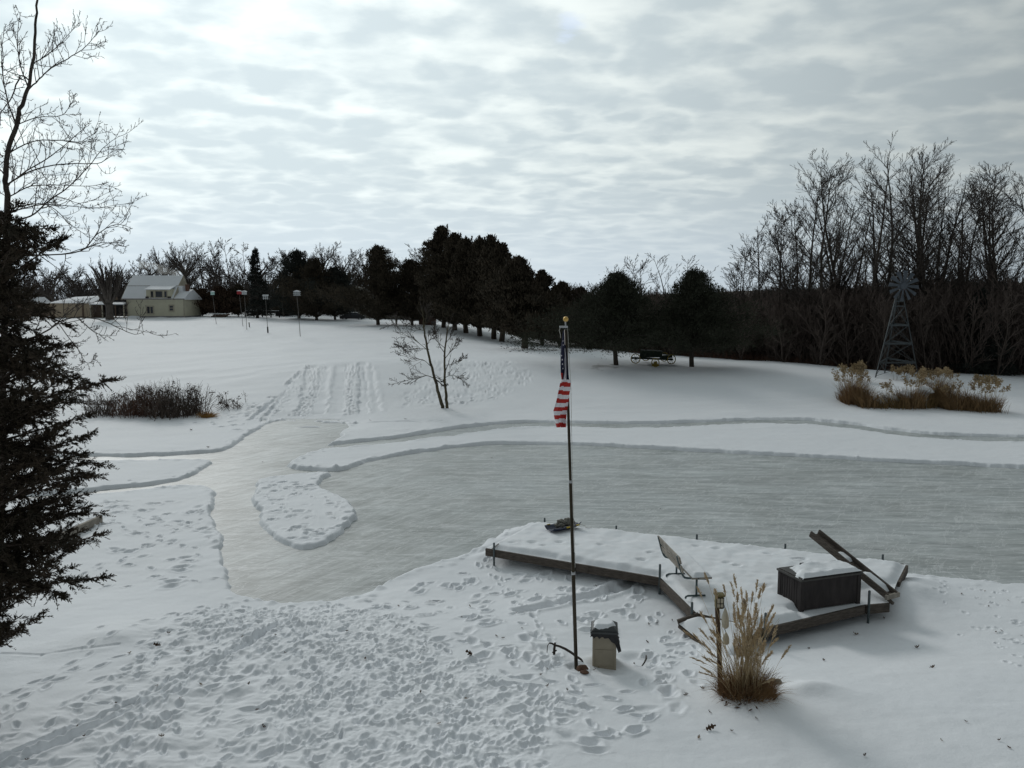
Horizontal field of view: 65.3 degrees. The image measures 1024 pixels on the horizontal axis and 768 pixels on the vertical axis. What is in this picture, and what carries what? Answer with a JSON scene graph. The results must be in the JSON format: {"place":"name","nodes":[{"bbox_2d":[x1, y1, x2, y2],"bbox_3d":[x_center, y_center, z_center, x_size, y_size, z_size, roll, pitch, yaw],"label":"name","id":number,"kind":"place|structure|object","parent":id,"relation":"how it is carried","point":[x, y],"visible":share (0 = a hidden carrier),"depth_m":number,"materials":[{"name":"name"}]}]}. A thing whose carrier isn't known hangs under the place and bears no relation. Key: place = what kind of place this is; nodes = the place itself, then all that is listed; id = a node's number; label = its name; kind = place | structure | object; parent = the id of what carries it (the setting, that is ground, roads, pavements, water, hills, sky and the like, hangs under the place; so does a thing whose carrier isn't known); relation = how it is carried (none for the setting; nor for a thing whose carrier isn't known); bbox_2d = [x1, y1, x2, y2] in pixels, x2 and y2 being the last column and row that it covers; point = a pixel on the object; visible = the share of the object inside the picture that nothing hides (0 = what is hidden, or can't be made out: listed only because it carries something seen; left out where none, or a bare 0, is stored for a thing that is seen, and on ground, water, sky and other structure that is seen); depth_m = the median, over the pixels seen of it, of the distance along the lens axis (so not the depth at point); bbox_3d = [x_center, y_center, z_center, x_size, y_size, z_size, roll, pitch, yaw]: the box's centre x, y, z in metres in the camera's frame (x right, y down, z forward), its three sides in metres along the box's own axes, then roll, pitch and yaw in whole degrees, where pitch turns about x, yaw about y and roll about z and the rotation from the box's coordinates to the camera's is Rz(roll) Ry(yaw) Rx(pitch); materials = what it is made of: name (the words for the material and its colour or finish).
{"place":"outdoors","nodes":[
{"label":"outdoors","id":0,"kind":"place"},
{"bbox_2d":[48,516,102,545],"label":"timber beam","id":1,"kind":"structure","parent":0,"point":[90,523],"depth_m":21.74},
{"bbox_2d":[0,282,1023,767],"bbox_3d":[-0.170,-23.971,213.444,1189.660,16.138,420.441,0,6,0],"label":"ground","id":2,"kind":"structure","parent":0,"point":[876,690],"depth_m":15.27,"materials":[{"name":"snow"}]},
{"bbox_2d":[16,260,52,295],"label":"bare tree","id":3,"kind":"object","parent":2,"relation":"on","point":[30,280],"visible":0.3,"depth_m":151.27,"materials":[{"name":"brown plant"}]},
{"bbox_2d":[29,262,71,301],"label":"bare tree","id":4,"kind":"object","parent":2,"relation":"on","point":[60,274],"visible":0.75,"depth_m":161.22,"materials":[{"name":"brown plant"}]},
{"bbox_2d":[0,196,125,649],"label":"evergreen tree","id":5,"kind":"object","parent":2,"relation":"on","point":[27,366],"visible":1,"depth_m":10.57,"materials":[{"name":"green plant"}]},
{"bbox_2d":[54,264,94,296],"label":"bare tree","id":6,"kind":"object","parent":2,"relation":"on","point":[80,273],"visible":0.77,"depth_m":173.20,"materials":[{"name":"brown plant"}]},
{"bbox_2d":[50,296,117,317],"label":"garage","id":7,"kind":"structure","parent":2,"relation":"on","point":[83,311],"depth_m":139.80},
{"bbox_2d":[54,305,81,316],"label":"door","id":8,"kind":"structure","parent":7,"relation":"in","point":[59,307],"depth_m":139.72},
{"bbox_2d":[0,0,177,613],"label":"bare tree","id":9,"kind":"object","parent":2,"relation":"on","point":[5,166],"visible":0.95,"depth_m":14.45,"materials":[{"name":"brown plant"}]},
{"bbox_2d":[80,391,113,415],"bbox_3d":[-22.623,1.075,43.619,2.110,1.279,2.815,0,6,0],"label":"dry shrub","id":10,"kind":"object","parent":2,"relation":"on","point":[90,405],"visible":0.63,"depth_m":43.34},
{"bbox_2d":[83,254,127,319],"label":"pollard tree","id":11,"kind":"object","parent":2,"relation":"on","point":[109,295],"visible":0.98,"depth_m":131.59,"materials":[{"name":"brown plant"}]},
{"bbox_2d":[85,391,132,417],"bbox_3d":[-21.806,1.019,43.189,2.493,1.482,2.873,0,6,0],"label":"dry shrub","id":12,"kind":"object","parent":2,"relation":"on","point":[107,408],"visible":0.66,"depth_m":43.06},
{"bbox_2d":[105,391,142,417],"bbox_3d":[-20.854,1.024,43.149,2.269,1.477,2.868,0,6,0],"label":"dry shrub","id":13,"kind":"object","parent":2,"relation":"on","point":[125,410],"visible":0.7,"depth_m":42.88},
{"bbox_2d":[113,383,169,417],"bbox_3d":[-19.982,0.845,43.161,3.022,1.822,3.196,4,7,33],"label":"dry shrub","id":14,"kind":"object","parent":2,"relation":"on","point":[132,402],"visible":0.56,"depth_m":42.71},
{"bbox_2d":[123,254,160,285],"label":"bare tree","id":15,"kind":"object","parent":2,"relation":"on","point":[134,268],"visible":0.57,"depth_m":159.07,"materials":[{"name":"grey plant"}]},
{"bbox_2d":[89,275,201,317],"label":"house","id":16,"kind":"structure","parent":2,"relation":"on","point":[164,296],"depth_m":139.35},
{"bbox_2d":[119,382,178,417],"bbox_3d":[-19.400,0.734,43.203,2.973,2.036,3.326,0,6,0],"label":"dry shrub","id":17,"kind":"object","parent":2,"relation":"on","point":[150,389],"visible":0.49,"depth_m":42.71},
{"bbox_2d":[146,246,186,274],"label":"bare tree","id":18,"kind":"object","parent":2,"relation":"on","point":[158,263],"visible":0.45,"depth_m":168.44,"materials":[{"name":"grey plant"}]},
{"bbox_2d":[130,379,214,420],"bbox_3d":[-18.507,0.662,42.628,3.571,2.322,3.884,3,7,28],"label":"dry shrub","id":19,"kind":"object","parent":2,"relation":"on","point":[167,411],"visible":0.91,"depth_m":42.22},
{"bbox_2d":[150,386,209,417],"bbox_3d":[-17.911,0.876,43.113,2.794,1.755,3.045,0,6,0],"label":"dry shrub","id":20,"kind":"object","parent":2,"relation":"on","point":[185,408],"visible":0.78,"depth_m":42.72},
{"bbox_2d":[157,240,210,290],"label":"bare tree","id":21,"kind":"object","parent":2,"relation":"on","point":[183,272],"visible":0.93,"depth_m":155.95,"materials":[{"name":"grey plant"}]},
{"bbox_2d":[165,383,221,415],"bbox_3d":[-17.289,0.755,43.724,2.768,1.835,3.003,-2,6,-16],"label":"dry shrub","id":22,"kind":"object","parent":2,"relation":"on","point":[194,390],"visible":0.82,"depth_m":43.38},
{"bbox_2d":[23,271,370,315],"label":"treeline wood","id":23,"kind":"object","parent":2,"relation":"on","point":[81,294],"visible":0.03,"depth_m":177.24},
{"bbox_2d":[188,243,219,314],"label":"bare tree","id":24,"kind":"object","parent":2,"relation":"on","point":[202,254],"visible":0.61,"depth_m":168.25,"materials":[{"name":"brown plant"}]},
{"bbox_2d":[194,288,218,315],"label":"bushy tree","id":25,"kind":"object","parent":2,"relation":"on","point":[202,293],"visible":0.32,"depth_m":147.49,"materials":[{"name":"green plant"}]},
{"bbox_2d":[195,241,238,288],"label":"bare tree","id":26,"kind":"object","parent":2,"relation":"on","point":[210,268],"visible":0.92,"depth_m":156.26,"materials":[{"name":"brown plant"}]},
{"bbox_2d":[192,285,247,314],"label":"bushy tree","id":27,"kind":"object","parent":2,"relation":"on","point":[221,306],"visible":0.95,"depth_m":144.67,"materials":[{"name":"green plant"}]},
{"bbox_2d":[205,237,246,314],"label":"bare tree","id":28,"kind":"object","parent":2,"relation":"on","point":[223,270],"visible":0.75,"depth_m":165.95,"materials":[{"name":"grey plant"}]},
{"bbox_2d":[212,283,260,315],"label":"bushy tree","id":29,"kind":"object","parent":2,"relation":"on","point":[236,288],"visible":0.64,"depth_m":149.08,"materials":[{"name":"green plant"}]},
{"bbox_2d":[229,242,264,297],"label":"bare tree","id":30,"kind":"object","parent":2,"relation":"on","point":[243,272],"visible":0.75,"depth_m":154.09,"materials":[{"name":"brown plant"}]},
{"bbox_2d":[227,256,277,298],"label":"bare tree","id":31,"kind":"object","parent":2,"relation":"on","point":[265,268],"visible":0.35,"depth_m":180.40,"materials":[{"name":"brown plant"}]},
{"bbox_2d":[243,247,276,317],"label":"spruce tree","id":32,"kind":"object","parent":2,"relation":"on","point":[252,278],"visible":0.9,"depth_m":140.40,"materials":[{"name":"green plant"}]},
{"bbox_2d":[249,248,353,317],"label":"conifer","id":33,"kind":"object","parent":2,"relation":"on","point":[296,256],"visible":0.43,"depth_m":135.31,"materials":[{"name":"green plant"}]},
{"bbox_2d":[266,264,358,319],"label":"conifer","id":34,"kind":"object","parent":2,"relation":"on","point":[340,278],"visible":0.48,"depth_m":133.55,"materials":[{"name":"green plant"}]},
{"bbox_2d":[262,256,365,319],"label":"conifer","id":35,"kind":"object","parent":2,"relation":"on","point":[314,266],"visible":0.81,"depth_m":131.48,"materials":[{"name":"green plant"}]},
{"bbox_2d":[311,241,342,313],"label":"bare tree","id":36,"kind":"object","parent":2,"relation":"on","point":[320,251],"visible":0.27,"depth_m":172.18,"materials":[{"name":"brown plant"}]},
{"bbox_2d":[324,248,364,313],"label":"bare tree","id":37,"kind":"object","parent":2,"relation":"on","point":[349,264],"visible":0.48,"depth_m":159.79,"materials":[{"name":"brown plant"}]},
{"bbox_2d":[313,243,404,324],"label":"conifer","id":38,"kind":"object","parent":2,"relation":"on","point":[379,267],"visible":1,"depth_m":115.78,"materials":[{"name":"green plant"}]},
{"bbox_2d":[373,258,430,324],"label":"conifer","id":39,"kind":"object","parent":2,"relation":"on","point":[409,294],"visible":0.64,"depth_m":117.49,"materials":[{"name":"green plant"}]},
{"bbox_2d":[383,302,469,407],"bbox_3d":[-4.870,-1.750,45.323,4.930,6.376,3.315,0,6,0],"label":"bare tree","id":40,"kind":"object","parent":2,"relation":"on","point":[434,332],"visible":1,"depth_m":45.40,"materials":[{"name":"brown plant"}]},
{"bbox_2d":[409,224,450,327],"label":"cedar tree","id":41,"kind":"object","parent":2,"relation":"on","point":[434,245],"visible":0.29,"depth_m":111.64,"materials":[{"name":"green plant"}]},
{"bbox_2d":[408,232,461,330],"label":"cedar tree","id":42,"kind":"object","parent":2,"relation":"on","point":[436,276],"visible":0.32,"depth_m":105.17,"materials":[{"name":"green plant"}]},
{"bbox_2d":[419,235,473,332],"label":"cedar tree","id":43,"kind":"object","parent":2,"relation":"on","point":[462,247],"visible":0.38,"depth_m":101.17,"materials":[{"name":"green plant"}]},
{"bbox_2d":[432,235,484,335],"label":"cedar tree","id":44,"kind":"object","parent":2,"relation":"on","point":[468,284],"visible":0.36,"depth_m":97.61,"materials":[{"name":"green plant"}]},
{"bbox_2d":[446,233,534,338],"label":"cedar tree","id":45,"kind":"object","parent":2,"relation":"on","point":[490,240],"visible":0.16,"depth_m":94.82,"materials":[{"name":"green plant"}]},
{"bbox_2d":[468,242,513,341],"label":"cedar tree","id":46,"kind":"object","parent":2,"relation":"on","point":[499,255],"visible":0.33,"depth_m":91.36,"materials":[{"name":"green plant"}]},
{"bbox_2d":[473,254,578,347],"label":"cedar tree","id":47,"kind":"object","parent":2,"relation":"on","point":[518,291],"visible":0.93,"depth_m":75.14,"materials":[{"name":"green plant"}]},
{"bbox_2d":[535,269,581,343],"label":"cedar tree","id":48,"kind":"object","parent":2,"relation":"on","point":[544,278],"visible":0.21,"depth_m":89.59,"materials":[{"name":"green plant"}]},
{"bbox_2d":[538,280,581,345],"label":"cedar tree","id":49,"kind":"object","parent":2,"relation":"on","point":[564,289],"visible":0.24,"depth_m":89.14,"materials":[{"name":"green plant"}]},
{"bbox_2d":[559,317,577,669],"bbox_3d":[0.891,1.800,12.543,0.343,5.699,0.082,0,6,0],"label":"flagpole","id":50,"kind":"object","parent":2,"relation":"on","point":[571,500],"visible":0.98,"depth_m":12.56,"materials":[{"name":"brown metal"}]},
{"bbox_2d":[553,330,570,426],"bbox_3d":[0.769,-0.069,12.250,0.262,1.502,0.144,0,6,0],"label":"flag","id":51,"kind":"object","parent":50,"relation":"attached to","point":[560,408],"visible":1,"depth_m":12.28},
{"bbox_2d":[590,618,620,669],"bbox_3d":[1.532,4.256,13.117,0.507,0.750,0.507,1,6,6],"label":"litter bin","id":52,"kind":"object","parent":2,"relation":"on","point":[604,634],"visible":0.99,"depth_m":12.96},
{"bbox_2d":[500,265,719,364],"bbox_3d":[6.882,-4.937,58.970,15.839,7.923,14.392,-4,7,-34],"label":"pine tree","id":53,"kind":"object","parent":2,"relation":"on","point":[619,295],"visible":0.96,"depth_m":58.72,"materials":[{"name":"green plant"}]},
{"bbox_2d":[631,349,675,363],"bbox_3d":[10.877,-2.111,62.133,3.540,1.089,1.682,0,6,0],"label":"farm wagon","id":54,"kind":"object","parent":2,"relation":"on","point":[643,355],"visible":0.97,"depth_m":61.52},
{"bbox_2d":[645,253,681,302],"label":"bare tree","id":55,"kind":"object","parent":2,"relation":"on","point":[668,277],"visible":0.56,"depth_m":96.72,"materials":[{"name":"brown plant"}]},
{"bbox_2d":[591,263,805,366],"bbox_3d":[12.854,-5.108,60.666,16.230,8.087,13.409,0,6,0],"label":"pine tree","id":56,"kind":"object","parent":2,"relation":"on","point":[697,292],"visible":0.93,"depth_m":58.70,"materials":[{"name":"green plant"}]},
{"bbox_2d":[713,592,724,680],"bbox_3d":[3.133,3.938,12.111,0.178,1.576,0.150,0,6,0],"label":"lantern post","id":57,"kind":"object","parent":2,"relation":"on","point":[720,599],"visible":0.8,"depth_m":12.04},
{"bbox_2d":[712,258,760,352],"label":"bare tree","id":58,"kind":"object","parent":2,"relation":"on","point":[736,281],"visible":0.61,"depth_m":72.54,"materials":[{"name":"brown plant"}]},
{"bbox_2d":[683,572,799,711],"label":"ornamental grass","id":59,"kind":"object","parent":2,"relation":"on","point":[745,683],"depth_m":11.61,"materials":[{"name":"beige plant"}]},
{"bbox_2d":[724,245,771,309],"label":"bare tree","id":60,"kind":"object","parent":2,"relation":"on","point":[750,275],"visible":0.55,"depth_m":78.72,"materials":[{"name":"brown plant"}]},
{"bbox_2d":[730,214,794,357],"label":"bare tree","id":61,"kind":"object","parent":2,"relation":"on","point":[757,258],"visible":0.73,"depth_m":72.05,"materials":[{"name":"brown plant"}]},
{"bbox_2d":[752,199,806,357],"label":"bare tree","id":62,"kind":"object","parent":2,"relation":"on","point":[781,247],"visible":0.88,"depth_m":67.92,"materials":[{"name":"brown plant"}]},
{"bbox_2d":[559,270,1023,375],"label":"woodland","id":63,"kind":"object","parent":2,"relation":"on","point":[849,332],"visible":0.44,"depth_m":64.44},
{"bbox_2d":[750,198,856,308],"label":"bare tree","id":64,"kind":"object","parent":2,"relation":"on","point":[792,260],"visible":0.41,"depth_m":74.45,"materials":[{"name":"brown plant"}]},
{"bbox_2d":[595,345,1023,374],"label":"brush","id":65,"kind":"object","parent":2,"relation":"on","point":[759,358],"visible":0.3,"depth_m":68.29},
{"bbox_2d":[771,170,864,337],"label":"bare tree","id":66,"kind":"object","parent":2,"relation":"on","point":[812,241],"visible":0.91,"depth_m":66.00,"materials":[{"name":"brown plant"}]},
{"bbox_2d":[751,151,886,362],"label":"bare tree","id":67,"kind":"object","parent":2,"relation":"on","point":[822,255],"visible":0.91,"depth_m":65.68,"materials":[{"name":"brown plant"}]},
{"bbox_2d":[789,186,875,297],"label":"bare tree","id":68,"kind":"object","parent":2,"relation":"on","point":[856,219],"visible":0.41,"depth_m":73.15,"materials":[{"name":"brown plant"}]},
{"bbox_2d":[790,192,894,306],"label":"bare tree","id":69,"kind":"object","parent":2,"relation":"on","point":[844,282],"visible":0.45,"depth_m":72.66,"materials":[{"name":"brown plant"}]},
{"bbox_2d":[786,148,900,310],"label":"bare tree","id":70,"kind":"object","parent":2,"relation":"on","point":[829,246],"visible":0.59,"depth_m":70.66,"materials":[{"name":"brown plant"}]},
{"bbox_2d":[837,363,863,380],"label":"seed head plant","id":71,"kind":"object","parent":2,"relation":"on","point":[850,369],"visible":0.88,"depth_m":54.16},
{"bbox_2d":[831,368,878,404],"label":"ornamental grass","id":72,"kind":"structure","parent":2,"relation":"on","point":[844,397],"depth_m":46.85,"materials":[{"name":"beige plant"}]},
{"bbox_2d":[846,377,881,408],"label":"ornamental grass","id":73,"kind":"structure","parent":2,"relation":"on","point":[865,400],"depth_m":45.82,"materials":[{"name":"brown plant"}]},
{"bbox_2d":[848,172,915,294],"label":"bare tree","id":74,"kind":"object","parent":2,"relation":"on","point":[856,225],"visible":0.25,"depth_m":78.58,"materials":[{"name":"brown plant"}]},
{"bbox_2d":[826,156,957,324],"bbox_3d":[30.137,-9.601,64.867,11.782,17.676,7.305,-4,7,-35],"label":"bare tree","id":75,"kind":"object","parent":2,"relation":"on","point":[877,257],"visible":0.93,"depth_m":64.36,"materials":[{"name":"brown plant"}]},
{"bbox_2d":[875,271,918,379],"bbox_3d":[27.190,-4.133,57.372,3.281,7.874,2.633,0,6,0],"label":"windmill","id":76,"kind":"object","parent":2,"relation":"on","point":[903,285],"visible":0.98,"depth_m":56.38},
{"bbox_2d":[856,153,958,294],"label":"bare tree","id":77,"kind":"object","parent":2,"relation":"on","point":[930,215],"visible":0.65,"depth_m":68.34,"materials":[{"name":"brown plant"}]},
{"bbox_2d":[842,130,975,295],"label":"bare tree","id":78,"kind":"object","parent":2,"relation":"on","point":[889,191],"visible":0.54,"depth_m":70.20,"materials":[{"name":"brown plant"}]},
{"bbox_2d":[859,153,984,309],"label":"bare tree","id":79,"kind":"object","parent":2,"relation":"on","point":[918,225],"visible":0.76,"depth_m":65.97,"materials":[{"name":"brown plant"}]},
{"bbox_2d":[914,380,940,408],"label":"ornamental grass","id":80,"kind":"object","parent":2,"relation":"on","point":[930,404],"depth_m":45.71,"materials":[{"name":"plant"}]},
{"bbox_2d":[909,367,953,382],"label":"seed head plant","id":81,"kind":"object","parent":2,"relation":"on","point":[929,373],"visible":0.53,"depth_m":54.03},
{"bbox_2d":[857,138,1011,313],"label":"bare tree","id":82,"kind":"object","parent":2,"relation":"on","point":[961,192],"visible":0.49,"depth_m":70.69,"materials":[{"name":"brown plant"}]},
{"bbox_2d":[920,366,968,407],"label":"ornamental grass","id":83,"kind":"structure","parent":2,"relation":"on","point":[942,378],"depth_m":46.23,"materials":[{"name":"beige plant"}]},
{"bbox_2d":[912,175,987,280],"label":"bare tree","id":84,"kind":"object","parent":2,"relation":"on","point":[945,219],"visible":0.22,"depth_m":80.49,"materials":[{"name":"brown plant"}]},
{"bbox_2d":[933,382,968,410],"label":"ornamental grass","id":85,"kind":"object","parent":2,"relation":"on","point":[945,403],"depth_m":45.09,"materials":[{"name":"brown plant"}]},
{"bbox_2d":[943,380,984,412],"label":"ornamental grass","id":86,"kind":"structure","parent":2,"relation":"on","point":[966,407],"depth_m":44.74,"materials":[{"name":"brown plant"}]},
{"bbox_2d":[905,196,1023,297],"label":"bare tree","id":87,"kind":"object","parent":2,"relation":"on","point":[962,241],"visible":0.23,"depth_m":75.73,"materials":[{"name":"brown plant"}]},
{"bbox_2d":[937,174,1008,305],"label":"bare tree","id":88,"kind":"object","parent":2,"relation":"on","point":[981,217],"visible":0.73,"depth_m":66.99,"materials":[{"name":"brown plant"}]},
{"bbox_2d":[945,184,1006,280],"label":"bare tree","id":89,"kind":"object","parent":2,"relation":"on","point":[982,226],"visible":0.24,"depth_m":78.54,"materials":[{"name":"brown plant"}]},
{"bbox_2d":[956,379,996,413],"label":"ornamental grass","id":90,"kind":"object","parent":2,"relation":"on","point":[980,407],"depth_m":44.46,"materials":[{"name":"brown plant"}]},
{"bbox_2d":[930,162,1023,298],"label":"bare tree","id":91,"kind":"object","parent":2,"relation":"on","point":[1006,257],"visible":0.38,"depth_m":73.91,"materials":[{"name":"brown plant"}]},
{"bbox_2d":[942,286,1023,375],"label":"conifer","id":92,"kind":"object","parent":2,"relation":"on","point":[981,368],"visible":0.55,"depth_m":63.08,"materials":[{"name":"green plant"}]},
{"bbox_2d":[950,162,1023,304],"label":"bare tree","id":93,"kind":"object","parent":2,"relation":"on","point":[993,245],"visible":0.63,"depth_m":70.20,"materials":[{"name":"brown plant"}]},
{"bbox_2d":[975,377,1010,413],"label":"ornamental grass","id":94,"kind":"object","parent":2,"relation":"on","point":[994,403],"depth_m":44.33,"materials":[{"name":"brown plant"}]},
{"bbox_2d":[984,170,1023,369],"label":"bare tree","id":95,"kind":"object","parent":2,"relation":"on","point":[1013,203],"visible":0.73,"depth_m":65.59,"materials":[{"name":"brown plant"}]},
{"bbox_2d":[0,0,1023,299],"label":"sky","id":96,"kind":"structure","parent":0,"point":[584,136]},
{"bbox_2d":[12,419,1023,602],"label":"pond ice","id":97,"kind":"structure","parent":0,"point":[416,510],"depth_m":25.14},
{"bbox_2d":[485,518,907,640],"bbox_3d":[3.646,4.274,17.297,9.184,1.040,4.999,2,6,22],"label":"dock","id":98,"kind":"object","parent":97,"relation":"in","point":[625,555],"visible":0.77,"depth_m":17.55,"materials":[{"name":"weathered wood"},{"name":"metal"}]},
{"bbox_2d":[544,519,589,530],"bbox_3d":[1.415,3.569,20.209,1.146,0.171,0.512,-4,7,-33],"label":"plastic sled","id":99,"kind":"object","parent":98,"relation":"on","point":[550,527],"visible":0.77,"depth_m":20.11,"materials":[{"name":"plastic"}]},
{"bbox_2d":[657,535,711,598],"bbox_3d":[3.461,3.695,16.207,0.698,0.873,1.458,-1,6,-6],"label":"park bench","id":100,"kind":"object","parent":98,"relation":"on","point":[688,565],"visible":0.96,"depth_m":15.93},
{"bbox_2d":[677,612,757,655],"bbox_3d":[3.528,4.558,14.397,1.484,0.491,1.100,5,8,40],"label":"gangway","id":101,"kind":"object","parent":98,"relation":"attached to","point":[693,623],"visible":0.47,"depth_m":14.51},
{"bbox_2d":[776,560,862,611],"bbox_3d":[5.979,3.862,15.569,1.439,0.780,0.747,-2,6,-18],"label":"storage box","id":102,"kind":"object","parent":98,"relation":"on","point":[802,586],"visible":0.94,"depth_m":15.30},
{"bbox_2d":[809,530,899,604],"bbox_3d":[6.978,3.696,16.336,0.380,0.936,2.064,-3,7,-28],"label":"wooden trough","id":103,"kind":"object","parent":98,"relation":"on","point":[873,580],"visible":0.94,"depth_m":16.31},
{"bbox_2d":[879,382,915,409],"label":"ornamental grass","id":104,"kind":"object","parent":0,"point":[897,404],"depth_m":45.55,"materials":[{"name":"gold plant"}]},
{"bbox_2d":[888,372,937,409],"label":"ornamental grass","id":105,"kind":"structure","parent":0,"point":[914,399],"depth_m":45.57,"materials":[{"name":"brown plant"}]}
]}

